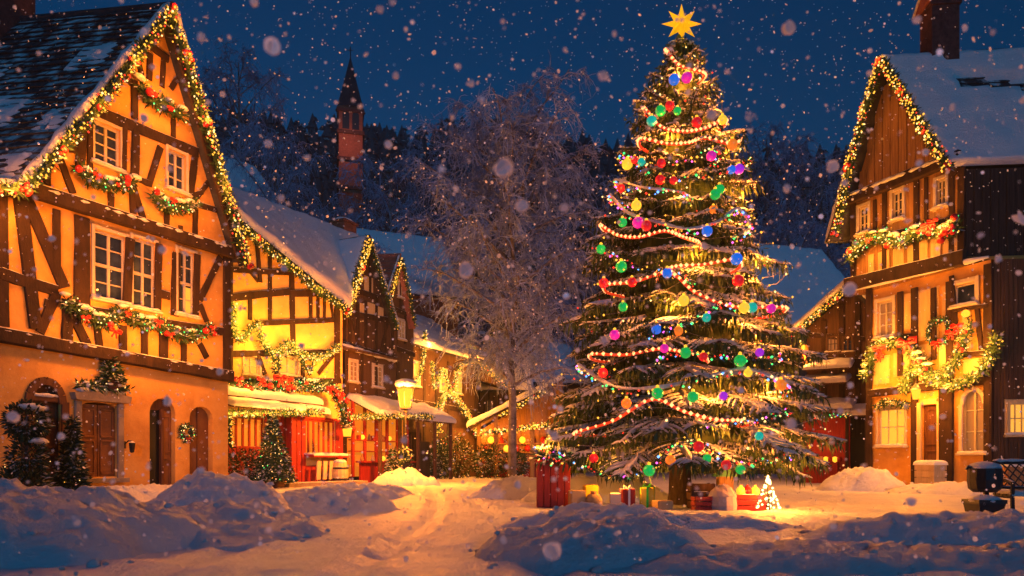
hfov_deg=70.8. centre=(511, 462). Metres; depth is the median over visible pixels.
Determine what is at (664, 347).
tree bauble
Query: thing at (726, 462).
tree bauble
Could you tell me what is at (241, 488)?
snow bank
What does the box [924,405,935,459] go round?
door
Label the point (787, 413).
light garland
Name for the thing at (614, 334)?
tree bauble
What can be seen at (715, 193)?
tree bauble
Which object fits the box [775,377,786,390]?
tree bauble
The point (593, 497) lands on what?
gift sack
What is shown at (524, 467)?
shrub
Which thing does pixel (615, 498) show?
gift box
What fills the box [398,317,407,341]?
window
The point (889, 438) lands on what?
window
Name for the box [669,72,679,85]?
tree bauble
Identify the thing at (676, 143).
bead garland
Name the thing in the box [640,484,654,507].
gift box
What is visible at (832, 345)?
window
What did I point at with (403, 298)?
window
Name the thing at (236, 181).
village house
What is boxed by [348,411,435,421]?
fir garland
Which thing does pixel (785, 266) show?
fairy lights
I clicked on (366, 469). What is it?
market stall
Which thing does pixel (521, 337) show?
frosted tree
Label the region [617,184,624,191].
tree bauble
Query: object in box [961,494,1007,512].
flower pot
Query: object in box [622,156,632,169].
tree bauble
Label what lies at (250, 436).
window
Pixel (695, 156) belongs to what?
light garland
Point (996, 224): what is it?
timber gable house
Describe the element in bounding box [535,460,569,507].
planter
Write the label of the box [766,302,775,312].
tree bauble
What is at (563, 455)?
light garland
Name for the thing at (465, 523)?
snowy ground
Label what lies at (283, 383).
fir garland
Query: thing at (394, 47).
sky
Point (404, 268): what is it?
fir garland
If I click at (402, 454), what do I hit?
fir garland
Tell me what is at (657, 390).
tree bauble
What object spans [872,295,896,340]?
window
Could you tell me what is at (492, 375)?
fir garland
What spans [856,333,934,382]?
fir garland
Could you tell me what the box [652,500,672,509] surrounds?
gift box
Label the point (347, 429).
hanging lantern
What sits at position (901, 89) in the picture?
fir garland
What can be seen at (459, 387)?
window
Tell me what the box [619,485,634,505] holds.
gift box
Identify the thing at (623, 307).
tree bauble
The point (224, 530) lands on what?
snow bank
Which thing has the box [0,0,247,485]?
half timbered house
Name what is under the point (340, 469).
barrel
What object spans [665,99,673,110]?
tree bauble
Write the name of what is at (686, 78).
tree bauble
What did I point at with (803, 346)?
paper lantern
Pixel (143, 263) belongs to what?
window
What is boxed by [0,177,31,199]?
fir garland
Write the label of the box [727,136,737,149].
tree bauble
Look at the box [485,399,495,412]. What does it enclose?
window
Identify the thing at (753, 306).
tree bauble
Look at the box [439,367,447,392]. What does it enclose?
window
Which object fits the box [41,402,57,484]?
door
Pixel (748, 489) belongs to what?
ornament
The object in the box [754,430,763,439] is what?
tree bauble
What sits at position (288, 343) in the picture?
fir garland
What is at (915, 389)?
porch lantern
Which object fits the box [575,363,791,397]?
light garland
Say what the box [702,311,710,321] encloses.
tree bauble
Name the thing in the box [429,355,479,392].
fir garland
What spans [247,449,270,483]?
shrub
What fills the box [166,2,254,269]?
fir garland
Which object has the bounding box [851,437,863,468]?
door
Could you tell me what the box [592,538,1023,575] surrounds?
snow bank
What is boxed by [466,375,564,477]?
lit hut
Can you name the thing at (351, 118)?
church tower
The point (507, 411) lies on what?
fir garland
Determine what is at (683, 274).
light garland
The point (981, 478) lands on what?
litter bin
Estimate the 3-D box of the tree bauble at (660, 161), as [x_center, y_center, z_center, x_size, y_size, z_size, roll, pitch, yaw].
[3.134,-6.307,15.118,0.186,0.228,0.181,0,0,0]
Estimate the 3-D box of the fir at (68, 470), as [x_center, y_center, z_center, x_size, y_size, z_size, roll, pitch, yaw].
[-11.005,-0.152,18.009,0.967,2.105,1.006,0,0,26]
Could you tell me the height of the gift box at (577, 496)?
0.400 m
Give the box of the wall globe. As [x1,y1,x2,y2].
[961,310,971,317]
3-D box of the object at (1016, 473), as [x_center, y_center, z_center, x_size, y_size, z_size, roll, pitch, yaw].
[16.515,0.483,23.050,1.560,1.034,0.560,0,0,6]
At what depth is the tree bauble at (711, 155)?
14.93 m
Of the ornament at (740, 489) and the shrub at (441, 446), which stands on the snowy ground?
the shrub at (441, 446)
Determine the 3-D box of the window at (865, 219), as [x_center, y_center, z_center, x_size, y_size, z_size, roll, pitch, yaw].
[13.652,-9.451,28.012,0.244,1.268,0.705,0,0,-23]
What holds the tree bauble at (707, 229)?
hanging from the christmas tree at (688, 460)
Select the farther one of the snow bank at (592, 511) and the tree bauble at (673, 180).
the tree bauble at (673, 180)
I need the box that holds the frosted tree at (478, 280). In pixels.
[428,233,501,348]
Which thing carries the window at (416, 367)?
in the snowy eaved house at (425, 392)
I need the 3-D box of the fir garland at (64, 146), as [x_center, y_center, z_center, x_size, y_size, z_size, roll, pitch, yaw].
[-10.661,-9.635,18.707,0.653,6.835,4.489,0,0,26]
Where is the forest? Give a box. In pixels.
[208,103,849,422]
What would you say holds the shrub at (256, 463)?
on the snowy ground
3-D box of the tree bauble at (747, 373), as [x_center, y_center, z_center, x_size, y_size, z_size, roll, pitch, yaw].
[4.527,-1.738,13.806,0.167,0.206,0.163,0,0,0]
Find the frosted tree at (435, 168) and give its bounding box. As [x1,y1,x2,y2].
[412,127,549,329]
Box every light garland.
[557,435,791,482]
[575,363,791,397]
[594,241,695,286]
[607,193,753,243]
[613,178,693,206]
[616,146,721,172]
[620,150,753,185]
[646,298,739,339]
[652,347,785,369]
[684,406,793,430]
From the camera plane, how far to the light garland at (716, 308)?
14.13 m
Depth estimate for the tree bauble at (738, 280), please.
14.18 m
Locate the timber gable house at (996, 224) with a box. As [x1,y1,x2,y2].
[824,0,1023,484]
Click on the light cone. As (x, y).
(768, 482)
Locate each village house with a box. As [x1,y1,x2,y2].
[221,156,281,204]
[356,228,464,337]
[489,336,592,472]
[658,242,844,473]
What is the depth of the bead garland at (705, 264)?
14.38 m
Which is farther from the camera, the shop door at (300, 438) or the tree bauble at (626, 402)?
the shop door at (300, 438)
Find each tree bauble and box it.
[589,452,597,462]
[596,242,605,253]
[598,365,607,377]
[599,276,608,287]
[610,327,619,339]
[616,258,626,272]
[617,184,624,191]
[618,216,626,226]
[618,300,627,311]
[621,396,631,408]
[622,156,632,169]
[627,275,636,286]
[631,154,637,163]
[631,198,641,210]
[632,215,642,228]
[638,156,645,165]
[641,218,651,230]
[643,462,654,475]
[647,113,656,126]
[651,321,660,333]
[652,385,662,398]
[655,103,665,115]
[655,173,664,184]
[657,156,665,167]
[660,342,668,352]
[662,266,671,277]
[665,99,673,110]
[665,453,674,464]
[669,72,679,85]
[669,175,676,184]
[674,105,680,114]
[674,324,682,335]
[678,292,688,305]
[680,344,690,357]
[681,70,691,83]
[687,389,697,401]
[691,115,701,127]
[693,438,703,451]
[699,350,707,360]
[702,223,712,236]
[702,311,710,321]
[703,452,711,461]
[706,149,715,160]
[709,203,716,213]
[710,187,720,199]
[715,182,724,193]
[718,113,726,124]
[719,390,727,399]
[721,457,730,469]
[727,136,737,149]
[727,164,735,173]
[731,250,742,264]
[732,272,743,286]
[734,352,746,366]
[735,162,743,174]
[735,463,744,473]
[739,300,749,312]
[744,366,752,376]
[748,300,757,312]
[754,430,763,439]
[755,346,763,356]
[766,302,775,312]
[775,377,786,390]
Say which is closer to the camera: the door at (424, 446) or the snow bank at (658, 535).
the snow bank at (658, 535)
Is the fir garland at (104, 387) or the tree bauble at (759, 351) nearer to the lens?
the tree bauble at (759, 351)
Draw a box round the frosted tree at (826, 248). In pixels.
[795,218,849,277]
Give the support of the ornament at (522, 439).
on the lit hut at (524, 416)
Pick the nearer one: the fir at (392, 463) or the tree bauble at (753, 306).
the tree bauble at (753, 306)
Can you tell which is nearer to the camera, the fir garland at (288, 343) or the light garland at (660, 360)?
the light garland at (660, 360)
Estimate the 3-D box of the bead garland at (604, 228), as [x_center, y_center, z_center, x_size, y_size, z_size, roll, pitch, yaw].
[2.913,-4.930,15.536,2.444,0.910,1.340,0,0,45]
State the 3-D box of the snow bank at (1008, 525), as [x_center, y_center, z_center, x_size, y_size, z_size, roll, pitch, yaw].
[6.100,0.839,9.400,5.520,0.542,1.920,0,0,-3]
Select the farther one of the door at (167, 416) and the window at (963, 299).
the window at (963, 299)
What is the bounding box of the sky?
[35,0,1023,165]
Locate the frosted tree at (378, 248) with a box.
[374,239,407,278]
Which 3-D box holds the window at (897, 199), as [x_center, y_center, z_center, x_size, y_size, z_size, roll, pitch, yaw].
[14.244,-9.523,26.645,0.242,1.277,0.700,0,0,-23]
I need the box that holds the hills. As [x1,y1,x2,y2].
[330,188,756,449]
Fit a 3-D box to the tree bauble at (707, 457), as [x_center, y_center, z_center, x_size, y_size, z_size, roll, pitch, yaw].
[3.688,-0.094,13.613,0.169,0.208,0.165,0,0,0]
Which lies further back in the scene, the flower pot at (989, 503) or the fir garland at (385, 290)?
the fir garland at (385, 290)
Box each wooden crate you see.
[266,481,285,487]
[687,483,714,507]
[691,496,712,509]
[736,493,766,510]
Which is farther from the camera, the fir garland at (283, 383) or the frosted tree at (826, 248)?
the frosted tree at (826, 248)
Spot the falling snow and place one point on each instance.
(504, 168)
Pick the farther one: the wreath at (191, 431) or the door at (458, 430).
the door at (458, 430)
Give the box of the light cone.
[756,475,780,509]
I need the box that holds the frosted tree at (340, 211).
[290,194,390,231]
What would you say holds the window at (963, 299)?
in the timber gable house at (996, 224)
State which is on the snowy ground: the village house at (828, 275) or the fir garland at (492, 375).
the village house at (828, 275)
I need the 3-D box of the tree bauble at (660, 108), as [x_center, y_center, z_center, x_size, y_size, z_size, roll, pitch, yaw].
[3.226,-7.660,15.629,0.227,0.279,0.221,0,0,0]
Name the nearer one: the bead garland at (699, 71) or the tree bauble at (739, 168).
the tree bauble at (739, 168)
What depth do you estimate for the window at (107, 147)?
19.42 m
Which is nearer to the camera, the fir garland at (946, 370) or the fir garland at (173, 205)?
the fir garland at (173, 205)
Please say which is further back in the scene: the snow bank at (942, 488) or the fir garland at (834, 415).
the fir garland at (834, 415)
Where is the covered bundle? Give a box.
[708,484,736,510]
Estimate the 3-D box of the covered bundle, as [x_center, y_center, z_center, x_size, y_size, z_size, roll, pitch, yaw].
[4.356,0.739,14.900,0.603,0.573,0.600,0,0,0]
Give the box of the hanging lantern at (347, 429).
[342,421,351,437]
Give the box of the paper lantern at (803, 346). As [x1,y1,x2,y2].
[801,344,807,363]
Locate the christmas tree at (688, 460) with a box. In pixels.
[546,34,847,504]
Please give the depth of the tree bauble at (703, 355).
13.73 m
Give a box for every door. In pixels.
[31,401,40,485]
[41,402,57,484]
[164,411,170,484]
[296,417,305,481]
[420,441,429,476]
[452,428,462,476]
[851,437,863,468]
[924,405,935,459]
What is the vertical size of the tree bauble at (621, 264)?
0.293 m
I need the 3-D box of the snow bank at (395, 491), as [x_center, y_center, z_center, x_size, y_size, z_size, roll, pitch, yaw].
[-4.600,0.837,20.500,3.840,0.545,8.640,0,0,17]
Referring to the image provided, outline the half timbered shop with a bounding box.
[228,185,367,487]
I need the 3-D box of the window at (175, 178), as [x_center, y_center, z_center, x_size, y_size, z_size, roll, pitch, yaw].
[-9.915,-8.625,21.346,0.269,1.343,0.911,0,0,26]
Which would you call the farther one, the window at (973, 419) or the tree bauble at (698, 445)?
the window at (973, 419)
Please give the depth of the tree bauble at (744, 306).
14.05 m
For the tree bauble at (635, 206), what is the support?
hanging from the christmas tree at (688, 460)
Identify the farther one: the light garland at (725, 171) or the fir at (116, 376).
the fir at (116, 376)
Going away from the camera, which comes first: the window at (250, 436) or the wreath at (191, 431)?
the wreath at (191, 431)
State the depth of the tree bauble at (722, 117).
15.40 m
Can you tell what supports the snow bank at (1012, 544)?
on the snowy ground
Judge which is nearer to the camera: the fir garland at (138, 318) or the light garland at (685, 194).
the light garland at (685, 194)
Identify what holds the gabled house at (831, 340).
on the snowy ground
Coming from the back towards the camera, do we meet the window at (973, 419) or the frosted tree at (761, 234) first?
the frosted tree at (761, 234)
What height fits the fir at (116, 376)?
1.050 m
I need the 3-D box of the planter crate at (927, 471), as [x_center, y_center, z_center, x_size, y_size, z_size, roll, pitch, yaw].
[14.233,0.448,24.493,0.680,1.059,0.800,0,0,-23]
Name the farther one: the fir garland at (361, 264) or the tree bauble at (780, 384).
the fir garland at (361, 264)
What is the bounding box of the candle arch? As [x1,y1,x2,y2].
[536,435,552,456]
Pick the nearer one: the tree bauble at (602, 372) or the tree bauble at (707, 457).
the tree bauble at (707, 457)
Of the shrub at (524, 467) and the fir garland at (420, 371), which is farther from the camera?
the shrub at (524, 467)
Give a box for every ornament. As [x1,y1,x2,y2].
[488,436,493,442]
[519,436,525,442]
[524,445,529,451]
[736,485,744,494]
[744,485,751,493]
[751,485,759,494]
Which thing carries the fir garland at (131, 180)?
attached to the half timbered house at (46, 79)
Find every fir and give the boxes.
[49,414,92,489]
[93,356,128,391]
[249,414,298,487]
[380,449,401,474]
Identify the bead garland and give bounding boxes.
[572,397,753,436]
[587,347,709,362]
[599,223,701,249]
[602,270,788,318]
[636,136,741,152]
[641,106,728,132]
[656,257,742,280]
[664,48,706,84]
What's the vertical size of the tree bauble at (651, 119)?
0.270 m
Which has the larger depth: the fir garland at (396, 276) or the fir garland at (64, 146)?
the fir garland at (396, 276)
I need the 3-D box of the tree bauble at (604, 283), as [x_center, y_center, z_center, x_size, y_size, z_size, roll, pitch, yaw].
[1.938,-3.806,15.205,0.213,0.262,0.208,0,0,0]
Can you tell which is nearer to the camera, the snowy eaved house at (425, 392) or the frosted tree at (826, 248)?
the snowy eaved house at (425, 392)
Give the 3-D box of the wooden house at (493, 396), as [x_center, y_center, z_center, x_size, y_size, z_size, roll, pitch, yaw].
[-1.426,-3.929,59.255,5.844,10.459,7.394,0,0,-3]
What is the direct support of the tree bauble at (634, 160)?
hanging from the christmas tree at (688, 460)
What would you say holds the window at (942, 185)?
in the timber gable house at (996, 224)
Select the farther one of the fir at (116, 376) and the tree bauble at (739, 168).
the fir at (116, 376)
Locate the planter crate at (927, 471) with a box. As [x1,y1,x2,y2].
[913,460,947,483]
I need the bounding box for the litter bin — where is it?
[965,461,1002,494]
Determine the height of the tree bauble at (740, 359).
0.288 m
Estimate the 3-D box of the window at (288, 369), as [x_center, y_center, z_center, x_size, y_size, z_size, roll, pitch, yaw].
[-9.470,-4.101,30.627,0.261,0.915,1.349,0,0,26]
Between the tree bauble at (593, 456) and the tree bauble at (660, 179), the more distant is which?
the tree bauble at (660, 179)
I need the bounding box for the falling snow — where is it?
[0,0,1023,561]
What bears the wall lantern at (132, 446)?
attached to the half timbered house at (46, 79)
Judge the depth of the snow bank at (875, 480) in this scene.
24.85 m
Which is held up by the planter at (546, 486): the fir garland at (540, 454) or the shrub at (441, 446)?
the fir garland at (540, 454)
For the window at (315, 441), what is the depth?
32.62 m
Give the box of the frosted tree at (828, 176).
[756,144,849,276]
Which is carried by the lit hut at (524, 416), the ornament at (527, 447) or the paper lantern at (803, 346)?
the ornament at (527, 447)
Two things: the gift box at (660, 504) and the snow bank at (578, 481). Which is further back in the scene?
the snow bank at (578, 481)
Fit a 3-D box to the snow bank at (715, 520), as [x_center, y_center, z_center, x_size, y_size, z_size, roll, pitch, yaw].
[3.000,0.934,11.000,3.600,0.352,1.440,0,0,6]
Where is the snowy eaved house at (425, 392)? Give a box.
[414,314,485,477]
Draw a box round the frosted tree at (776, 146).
[721,119,840,254]
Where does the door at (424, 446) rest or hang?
in the stall hut at (425, 464)
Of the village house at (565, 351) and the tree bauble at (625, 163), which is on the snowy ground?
the village house at (565, 351)
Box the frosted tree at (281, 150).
[219,117,331,220]
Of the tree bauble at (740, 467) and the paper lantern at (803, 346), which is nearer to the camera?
the tree bauble at (740, 467)
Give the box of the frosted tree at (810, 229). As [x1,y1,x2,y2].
[742,212,849,274]
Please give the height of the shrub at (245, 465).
1.634 m
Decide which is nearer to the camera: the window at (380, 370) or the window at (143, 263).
the window at (143, 263)
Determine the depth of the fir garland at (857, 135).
27.59 m
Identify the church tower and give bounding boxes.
[335,47,364,228]
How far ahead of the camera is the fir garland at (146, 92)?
20.52 m
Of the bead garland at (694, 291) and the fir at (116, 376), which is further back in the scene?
the fir at (116, 376)
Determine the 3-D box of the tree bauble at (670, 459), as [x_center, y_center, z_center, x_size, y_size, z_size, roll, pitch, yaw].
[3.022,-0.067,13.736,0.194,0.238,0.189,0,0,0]
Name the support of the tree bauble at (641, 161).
hanging from the christmas tree at (688, 460)
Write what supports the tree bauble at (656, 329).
hanging from the christmas tree at (688, 460)
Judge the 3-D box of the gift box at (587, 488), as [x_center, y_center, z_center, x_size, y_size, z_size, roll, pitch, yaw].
[1.742,0.750,16.000,0.300,0.500,0.300,0,0,-6]
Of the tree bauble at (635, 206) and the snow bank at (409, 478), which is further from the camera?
the snow bank at (409, 478)
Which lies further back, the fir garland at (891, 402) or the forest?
the forest
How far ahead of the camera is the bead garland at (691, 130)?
15.33 m
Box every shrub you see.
[228,448,238,473]
[228,448,252,475]
[235,449,264,480]
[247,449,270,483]
[430,436,456,478]
[438,430,474,477]
[473,441,504,477]
[499,448,530,477]
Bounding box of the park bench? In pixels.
[991,458,1023,508]
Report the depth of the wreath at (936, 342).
25.03 m
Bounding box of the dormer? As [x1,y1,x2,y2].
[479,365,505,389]
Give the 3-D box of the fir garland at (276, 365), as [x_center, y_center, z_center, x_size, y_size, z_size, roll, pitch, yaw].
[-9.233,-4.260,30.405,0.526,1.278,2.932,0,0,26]
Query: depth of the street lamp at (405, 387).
31.78 m
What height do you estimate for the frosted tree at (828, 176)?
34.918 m
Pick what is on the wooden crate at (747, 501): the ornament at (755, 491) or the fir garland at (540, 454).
the ornament at (755, 491)
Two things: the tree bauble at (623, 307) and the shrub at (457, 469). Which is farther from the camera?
the shrub at (457, 469)
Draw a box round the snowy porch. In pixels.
[840,403,865,468]
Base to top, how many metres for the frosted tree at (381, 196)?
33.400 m
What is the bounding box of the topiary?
[0,397,59,486]
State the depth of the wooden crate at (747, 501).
14.81 m
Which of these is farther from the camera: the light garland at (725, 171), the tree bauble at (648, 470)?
the light garland at (725, 171)
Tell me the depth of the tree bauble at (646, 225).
14.76 m
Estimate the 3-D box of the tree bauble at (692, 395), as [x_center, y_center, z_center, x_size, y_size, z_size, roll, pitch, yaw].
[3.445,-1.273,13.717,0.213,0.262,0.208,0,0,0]
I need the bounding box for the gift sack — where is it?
[585,491,601,504]
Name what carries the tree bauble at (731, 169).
hanging from the christmas tree at (688, 460)
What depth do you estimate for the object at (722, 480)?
15.27 m
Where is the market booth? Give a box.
[801,397,856,482]
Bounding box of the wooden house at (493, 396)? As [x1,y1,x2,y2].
[478,351,533,428]
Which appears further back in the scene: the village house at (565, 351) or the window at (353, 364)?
the village house at (565, 351)
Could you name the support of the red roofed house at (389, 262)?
on the snowy ground
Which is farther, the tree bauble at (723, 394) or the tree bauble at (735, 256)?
the tree bauble at (735, 256)
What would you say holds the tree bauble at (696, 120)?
hanging from the christmas tree at (688, 460)
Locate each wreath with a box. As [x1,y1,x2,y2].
[177,422,196,443]
[925,314,951,348]
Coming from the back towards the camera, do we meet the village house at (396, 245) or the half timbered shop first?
the village house at (396, 245)
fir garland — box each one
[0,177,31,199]
[12,4,175,200]
[59,291,216,345]
[70,156,141,194]
[72,377,134,395]
[131,72,191,124]
[145,187,203,216]
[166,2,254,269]
[228,374,333,394]
[228,406,324,420]
[228,417,236,451]
[231,301,341,362]
[239,215,349,312]
[267,347,316,376]
[321,376,355,432]
[342,234,374,317]
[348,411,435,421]
[370,238,399,330]
[389,258,404,299]
[397,445,415,467]
[401,257,418,325]
[414,330,427,382]
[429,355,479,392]
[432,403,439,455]
[436,389,481,437]
[478,365,506,386]
[478,422,563,436]
[498,390,545,417]
[527,444,579,473]
[797,286,843,328]
[818,410,850,420]
[830,56,883,236]
[840,213,964,265]
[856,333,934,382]
[871,396,911,410]
[874,54,956,172]
[896,329,1006,395]
[911,317,974,381]
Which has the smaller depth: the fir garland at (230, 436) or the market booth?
the fir garland at (230, 436)
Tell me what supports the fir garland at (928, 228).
attached to the timber gable house at (996, 224)
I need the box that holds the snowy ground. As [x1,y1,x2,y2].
[0,466,1023,575]
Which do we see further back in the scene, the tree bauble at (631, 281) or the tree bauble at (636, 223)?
the tree bauble at (636, 223)
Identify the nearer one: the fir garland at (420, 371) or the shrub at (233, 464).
the shrub at (233, 464)
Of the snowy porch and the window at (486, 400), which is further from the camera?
the window at (486, 400)
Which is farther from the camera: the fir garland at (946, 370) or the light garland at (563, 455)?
the fir garland at (946, 370)
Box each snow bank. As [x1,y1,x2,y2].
[0,477,206,574]
[91,483,171,501]
[141,498,338,550]
[156,468,291,509]
[281,482,415,498]
[281,486,407,515]
[372,467,440,485]
[468,512,707,575]
[469,475,535,499]
[498,501,685,527]
[520,474,667,502]
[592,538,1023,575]
[679,512,807,531]
[797,508,1023,545]
[812,467,904,491]
[886,481,1007,495]
[965,539,1023,549]
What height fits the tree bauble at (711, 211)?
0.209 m
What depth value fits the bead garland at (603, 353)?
14.51 m
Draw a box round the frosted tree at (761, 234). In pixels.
[739,218,784,244]
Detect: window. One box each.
[90,117,128,175]
[90,223,133,307]
[129,232,162,314]
[164,144,192,198]
[174,245,201,320]
[230,415,264,450]
[241,356,264,377]
[278,355,302,377]
[304,416,337,452]
[348,358,360,383]
[371,363,385,389]
[397,279,405,299]
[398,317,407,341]
[414,360,422,387]
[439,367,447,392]
[454,370,463,395]
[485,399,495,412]
[824,333,840,353]
[840,333,855,353]
[853,200,870,237]
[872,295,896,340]
[872,405,908,448]
[887,185,905,224]
[930,173,948,211]
[947,275,979,309]
[955,391,987,454]
[1003,399,1023,436]
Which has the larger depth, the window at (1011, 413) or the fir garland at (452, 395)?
the fir garland at (452, 395)
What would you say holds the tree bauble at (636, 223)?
hanging from the christmas tree at (688, 460)
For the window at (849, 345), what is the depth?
35.94 m
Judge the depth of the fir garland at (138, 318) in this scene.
19.68 m
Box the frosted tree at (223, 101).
[196,32,312,209]
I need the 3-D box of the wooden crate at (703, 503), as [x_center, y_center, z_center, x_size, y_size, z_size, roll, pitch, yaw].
[3.924,0.850,14.900,0.370,0.300,0.330,0,0,-6]
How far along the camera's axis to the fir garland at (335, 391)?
32.14 m
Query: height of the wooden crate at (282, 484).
0.523 m
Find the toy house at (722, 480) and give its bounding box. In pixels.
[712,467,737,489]
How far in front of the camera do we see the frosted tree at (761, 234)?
81.58 m
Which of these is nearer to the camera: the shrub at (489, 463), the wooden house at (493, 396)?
the shrub at (489, 463)
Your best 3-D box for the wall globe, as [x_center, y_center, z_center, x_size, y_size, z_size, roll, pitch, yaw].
[15.188,-4.943,24.016,0.435,0.287,0.260,0,0,-23]
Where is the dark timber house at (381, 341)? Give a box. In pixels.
[338,234,400,479]
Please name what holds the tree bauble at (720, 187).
hanging from the christmas tree at (688, 460)
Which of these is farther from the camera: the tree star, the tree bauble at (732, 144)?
the tree star
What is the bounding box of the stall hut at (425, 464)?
[403,428,429,476]
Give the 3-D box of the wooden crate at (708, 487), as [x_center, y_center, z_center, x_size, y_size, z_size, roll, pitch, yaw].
[4.091,0.725,15.600,0.530,0.550,0.430,0,0,0]
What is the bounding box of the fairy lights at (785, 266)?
[552,47,825,451]
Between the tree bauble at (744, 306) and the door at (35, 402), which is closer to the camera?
the tree bauble at (744, 306)
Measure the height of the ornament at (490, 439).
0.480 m
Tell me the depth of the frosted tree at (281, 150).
73.27 m
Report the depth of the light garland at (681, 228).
14.84 m
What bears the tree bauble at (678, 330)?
hanging from the christmas tree at (688, 460)
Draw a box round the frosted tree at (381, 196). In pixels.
[328,138,453,248]
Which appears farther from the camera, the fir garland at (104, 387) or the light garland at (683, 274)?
the fir garland at (104, 387)
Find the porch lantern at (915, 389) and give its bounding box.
[910,381,924,399]
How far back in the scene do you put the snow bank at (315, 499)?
14.27 m
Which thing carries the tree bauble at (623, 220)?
hanging from the christmas tree at (688, 460)
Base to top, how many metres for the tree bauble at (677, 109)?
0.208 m
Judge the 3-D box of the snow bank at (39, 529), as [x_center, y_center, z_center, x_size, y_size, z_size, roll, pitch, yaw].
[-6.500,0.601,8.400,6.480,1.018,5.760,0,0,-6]
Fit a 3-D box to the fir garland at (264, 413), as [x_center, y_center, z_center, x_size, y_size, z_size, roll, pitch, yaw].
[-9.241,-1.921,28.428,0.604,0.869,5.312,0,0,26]
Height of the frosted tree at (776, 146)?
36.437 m
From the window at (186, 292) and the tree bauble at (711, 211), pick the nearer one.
the tree bauble at (711, 211)
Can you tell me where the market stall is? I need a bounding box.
[347,400,415,482]
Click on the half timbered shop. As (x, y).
(297, 318)
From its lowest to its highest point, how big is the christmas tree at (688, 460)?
11.000 m
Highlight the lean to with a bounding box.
[347,393,456,479]
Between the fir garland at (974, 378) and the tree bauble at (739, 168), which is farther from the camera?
the fir garland at (974, 378)
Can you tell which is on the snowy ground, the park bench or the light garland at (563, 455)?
the park bench
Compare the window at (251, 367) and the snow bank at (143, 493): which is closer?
the snow bank at (143, 493)
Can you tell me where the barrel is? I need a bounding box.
[331,459,348,480]
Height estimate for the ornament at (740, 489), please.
0.230 m
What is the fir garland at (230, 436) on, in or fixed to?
attached to the half timbered shop
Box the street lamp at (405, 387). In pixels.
[395,378,416,468]
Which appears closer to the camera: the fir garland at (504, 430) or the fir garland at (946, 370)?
the fir garland at (946, 370)
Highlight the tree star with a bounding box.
[663,4,699,46]
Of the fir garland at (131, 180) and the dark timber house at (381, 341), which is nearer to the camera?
the fir garland at (131, 180)
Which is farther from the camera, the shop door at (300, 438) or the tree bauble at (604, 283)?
the shop door at (300, 438)
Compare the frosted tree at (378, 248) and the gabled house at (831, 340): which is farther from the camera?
the frosted tree at (378, 248)
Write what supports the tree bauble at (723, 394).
hanging from the christmas tree at (688, 460)
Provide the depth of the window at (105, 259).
19.46 m
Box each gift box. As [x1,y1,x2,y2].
[568,490,585,503]
[583,485,597,496]
[610,493,620,503]
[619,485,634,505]
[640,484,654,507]
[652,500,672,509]
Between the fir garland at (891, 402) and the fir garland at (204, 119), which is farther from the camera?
the fir garland at (891, 402)
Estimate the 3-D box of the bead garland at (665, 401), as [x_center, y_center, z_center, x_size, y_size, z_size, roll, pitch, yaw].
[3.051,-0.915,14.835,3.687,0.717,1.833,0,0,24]
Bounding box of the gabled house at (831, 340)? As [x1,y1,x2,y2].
[792,280,865,403]
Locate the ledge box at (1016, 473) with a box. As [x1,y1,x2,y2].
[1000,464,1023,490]
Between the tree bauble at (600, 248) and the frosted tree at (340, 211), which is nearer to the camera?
the tree bauble at (600, 248)
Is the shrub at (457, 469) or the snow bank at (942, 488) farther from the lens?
the shrub at (457, 469)
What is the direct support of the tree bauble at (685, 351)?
hanging from the christmas tree at (688, 460)
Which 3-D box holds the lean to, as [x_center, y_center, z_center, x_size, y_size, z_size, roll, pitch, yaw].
[-5.587,-1.231,37.768,2.150,4.363,7.090,0,0,26]
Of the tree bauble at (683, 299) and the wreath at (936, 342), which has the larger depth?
the wreath at (936, 342)
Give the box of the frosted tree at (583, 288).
[494,161,638,471]
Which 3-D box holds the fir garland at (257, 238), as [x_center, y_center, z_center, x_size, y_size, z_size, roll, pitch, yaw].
[-9.164,-8.227,29.925,0.705,2.815,7.554,0,0,26]
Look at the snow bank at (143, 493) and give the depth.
18.79 m
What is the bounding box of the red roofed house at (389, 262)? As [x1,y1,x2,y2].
[378,253,414,428]
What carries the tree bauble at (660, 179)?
hanging from the christmas tree at (688, 460)
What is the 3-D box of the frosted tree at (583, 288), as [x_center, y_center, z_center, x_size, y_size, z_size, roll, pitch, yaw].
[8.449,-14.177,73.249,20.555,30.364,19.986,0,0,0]
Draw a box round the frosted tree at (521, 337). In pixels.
[390,50,612,477]
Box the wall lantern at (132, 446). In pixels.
[124,440,134,452]
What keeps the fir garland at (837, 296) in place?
attached to the gabled house at (831, 340)
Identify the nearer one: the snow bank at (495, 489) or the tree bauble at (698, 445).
the tree bauble at (698, 445)

